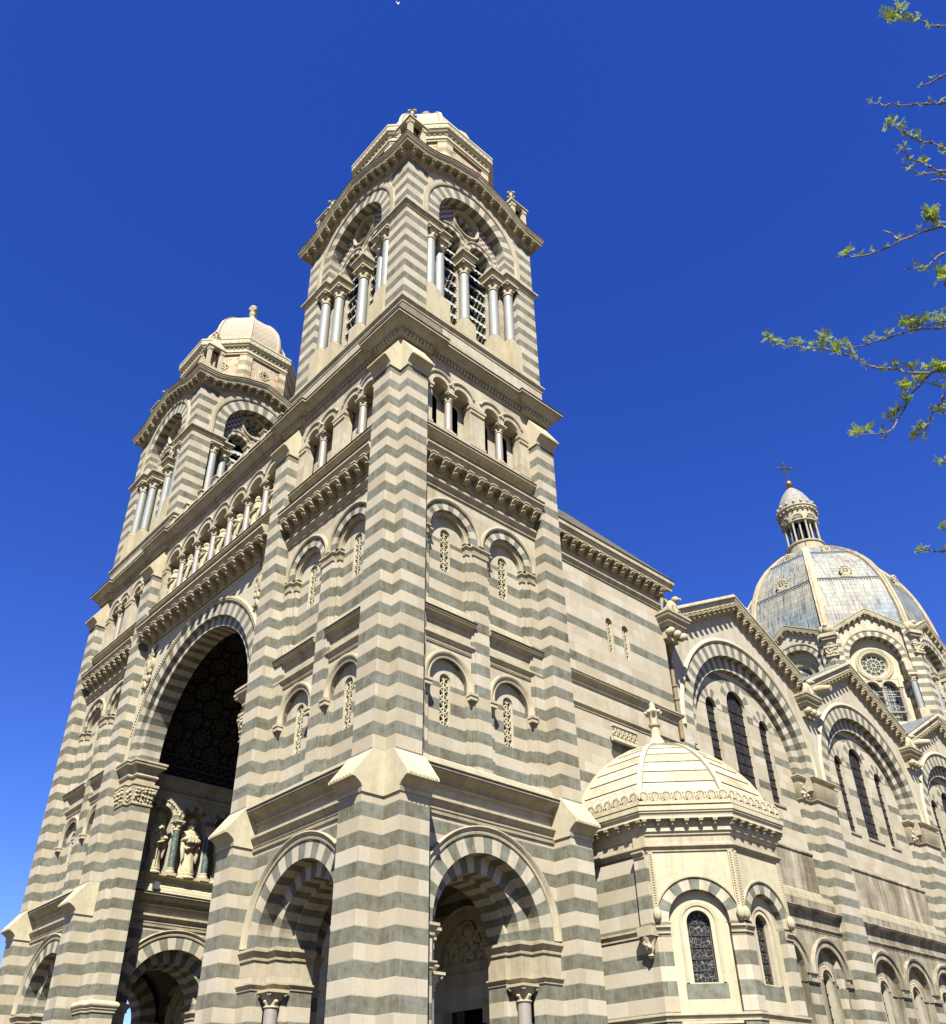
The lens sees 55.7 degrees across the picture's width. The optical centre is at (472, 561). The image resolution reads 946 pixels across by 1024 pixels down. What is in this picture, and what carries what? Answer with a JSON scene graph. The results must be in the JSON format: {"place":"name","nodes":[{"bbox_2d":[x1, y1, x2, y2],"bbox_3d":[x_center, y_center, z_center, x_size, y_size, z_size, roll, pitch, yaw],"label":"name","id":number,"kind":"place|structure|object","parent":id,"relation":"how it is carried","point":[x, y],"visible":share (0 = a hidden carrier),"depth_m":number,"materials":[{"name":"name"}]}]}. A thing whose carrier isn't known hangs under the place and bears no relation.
{"place":"outdoors","nodes":[
{"label":"outdoors","id":0,"kind":"place"},
{"bbox_2d":[0,109,945,1023],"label":"cathedral","id":1,"kind":"structure","parent":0,"point":[414,695],"depth_m":45.82,"materials":[{"name":"stone"}]},
{"bbox_2d":[142,811,167,873],"bbox_3d":[-17.992,15.932,50.778,1.080,3.521,1.230,-20,-38,27],"label":"bishop statue","id":2,"kind":"object","parent":1,"relation":"on","point":[158,839],"visible":0.98,"depth_m":50.45,"materials":[{"name":"beige stone"}]},
{"bbox_2d":[152,881,159,890],"bbox_3d":[-17.467,17.965,49.278,0.340,0.660,0.230,26,-42,-35],"label":"floodlight","id":3,"kind":"object","parent":1,"relation":"attached to","point":[155,885],"visible":1,"depth_m":49.25,"materials":[{"name":"grey metal"}]},
{"bbox_2d":[167,569,178,594],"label":"statue","id":4,"kind":"object","parent":1,"relation":"on","point":[172,579],"visible":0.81,"depth_m":56.74,"materials":[{"name":"beige stone"}]},
{"bbox_2d":[182,554,193,581],"bbox_3d":[-17.716,0.510,55.782,0.700,2.333,0.897,17,-37,-26],"label":"statue","id":5,"kind":"object","parent":1,"relation":"on","point":[186,571],"visible":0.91,"depth_m":55.51,"materials":[{"name":"beige stone"}]},
{"bbox_2d":[176,818,200,879],"bbox_3d":[-16.425,16.622,51.882,1.230,3.521,1.270,19,-38,-28],"label":"bishop statue","id":6,"kind":"object","parent":1,"relation":"on","point":[190,841],"visible":1,"depth_m":51.57,"materials":[{"name":"beige stone"}]},
{"bbox_2d":[197,543,209,568],"bbox_3d":[-16.355,-0.231,54.497,0.897,2.128,0.715,-27,-41,34],"label":"statue","id":7,"kind":"object","parent":1,"relation":"on","point":[202,557],"visible":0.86,"depth_m":54.28,"materials":[{"name":"beige stone"}]},
{"bbox_2d":[209,844,216,882],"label":"bishop statue","id":8,"kind":"object","parent":1,"relation":"on","point":[211,879],"visible":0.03,"depth_m":52.38,"materials":[{"name":"beige stone"}]},
{"bbox_2d":[214,529,225,555],"bbox_3d":[-15.005,-1.052,53.276,0.729,2.128,0.897,26,-42,-35],"label":"statue","id":9,"kind":"object","parent":1,"relation":"on","point":[219,543],"visible":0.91,"depth_m":53.06,"materials":[{"name":"beige stone"}]},
{"bbox_2d":[231,514,242,539],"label":"statue","id":10,"kind":"object","parent":1,"relation":"on","point":[236,529],"visible":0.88,"depth_m":51.85,"materials":[{"name":"beige stone"}]},
{"bbox_2d":[249,496,261,524],"bbox_3d":[-12.316,-2.796,50.867,0.897,2.333,0.700,-22,-39,29],"label":"statue","id":11,"kind":"object","parent":1,"relation":"on","point":[255,510],"visible":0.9,"depth_m":50.60,"materials":[{"name":"beige stone"}]},
{"bbox_2d":[268,485,273,508],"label":"statue","id":12,"kind":"object","parent":1,"relation":"on","point":[270,494],"visible":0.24,"depth_m":49.41,"materials":[{"name":"beige stone"}]},
{"bbox_2d":[659,594,682,614],"bbox_3d":[11.420,2.534,51.268,1.118,1.364,1.317,-18,-37,25],"label":"winged statue","id":13,"kind":"object","parent":1,"relation":"on","point":[672,602],"visible":0.72,"depth_m":51.12,"materials":[{"name":"beige stone"}]},
{"bbox_2d":[798,679,816,695],"bbox_3d":[22.699,8.554,60.834,1.118,1.364,1.317,-18,-37,25],"label":"winged statue","id":14,"kind":"object","parent":1,"relation":"on","point":[806,685],"visible":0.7,"depth_m":60.64,"materials":[{"name":"beige stone"}]},
{"bbox_2d":[864,677,910,721],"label":"scaffold","id":15,"kind":"object","parent":1,"relation":"on","point":[899,712],"visible":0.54,"depth_m":94.54,"materials":[{"name":"metal"}]},
{"bbox_2d":[901,734,916,747],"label":"winged statue","id":16,"kind":"object","parent":1,"relation":"on","point":[908,740],"visible":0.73,"depth_m":69.19,"materials":[{"name":"beige stone"}]},
{"bbox_2d":[0,0,945,1023],"label":"sky","id":17,"kind":"structure","parent":0,"point":[694,176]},
{"bbox_2d":[762,0,945,553],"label":"tree","id":18,"kind":"object","parent":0,"point":[938,365],"visible":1,"depth_m":7.77,"materials":[{"name":"green plant"}]}
]}

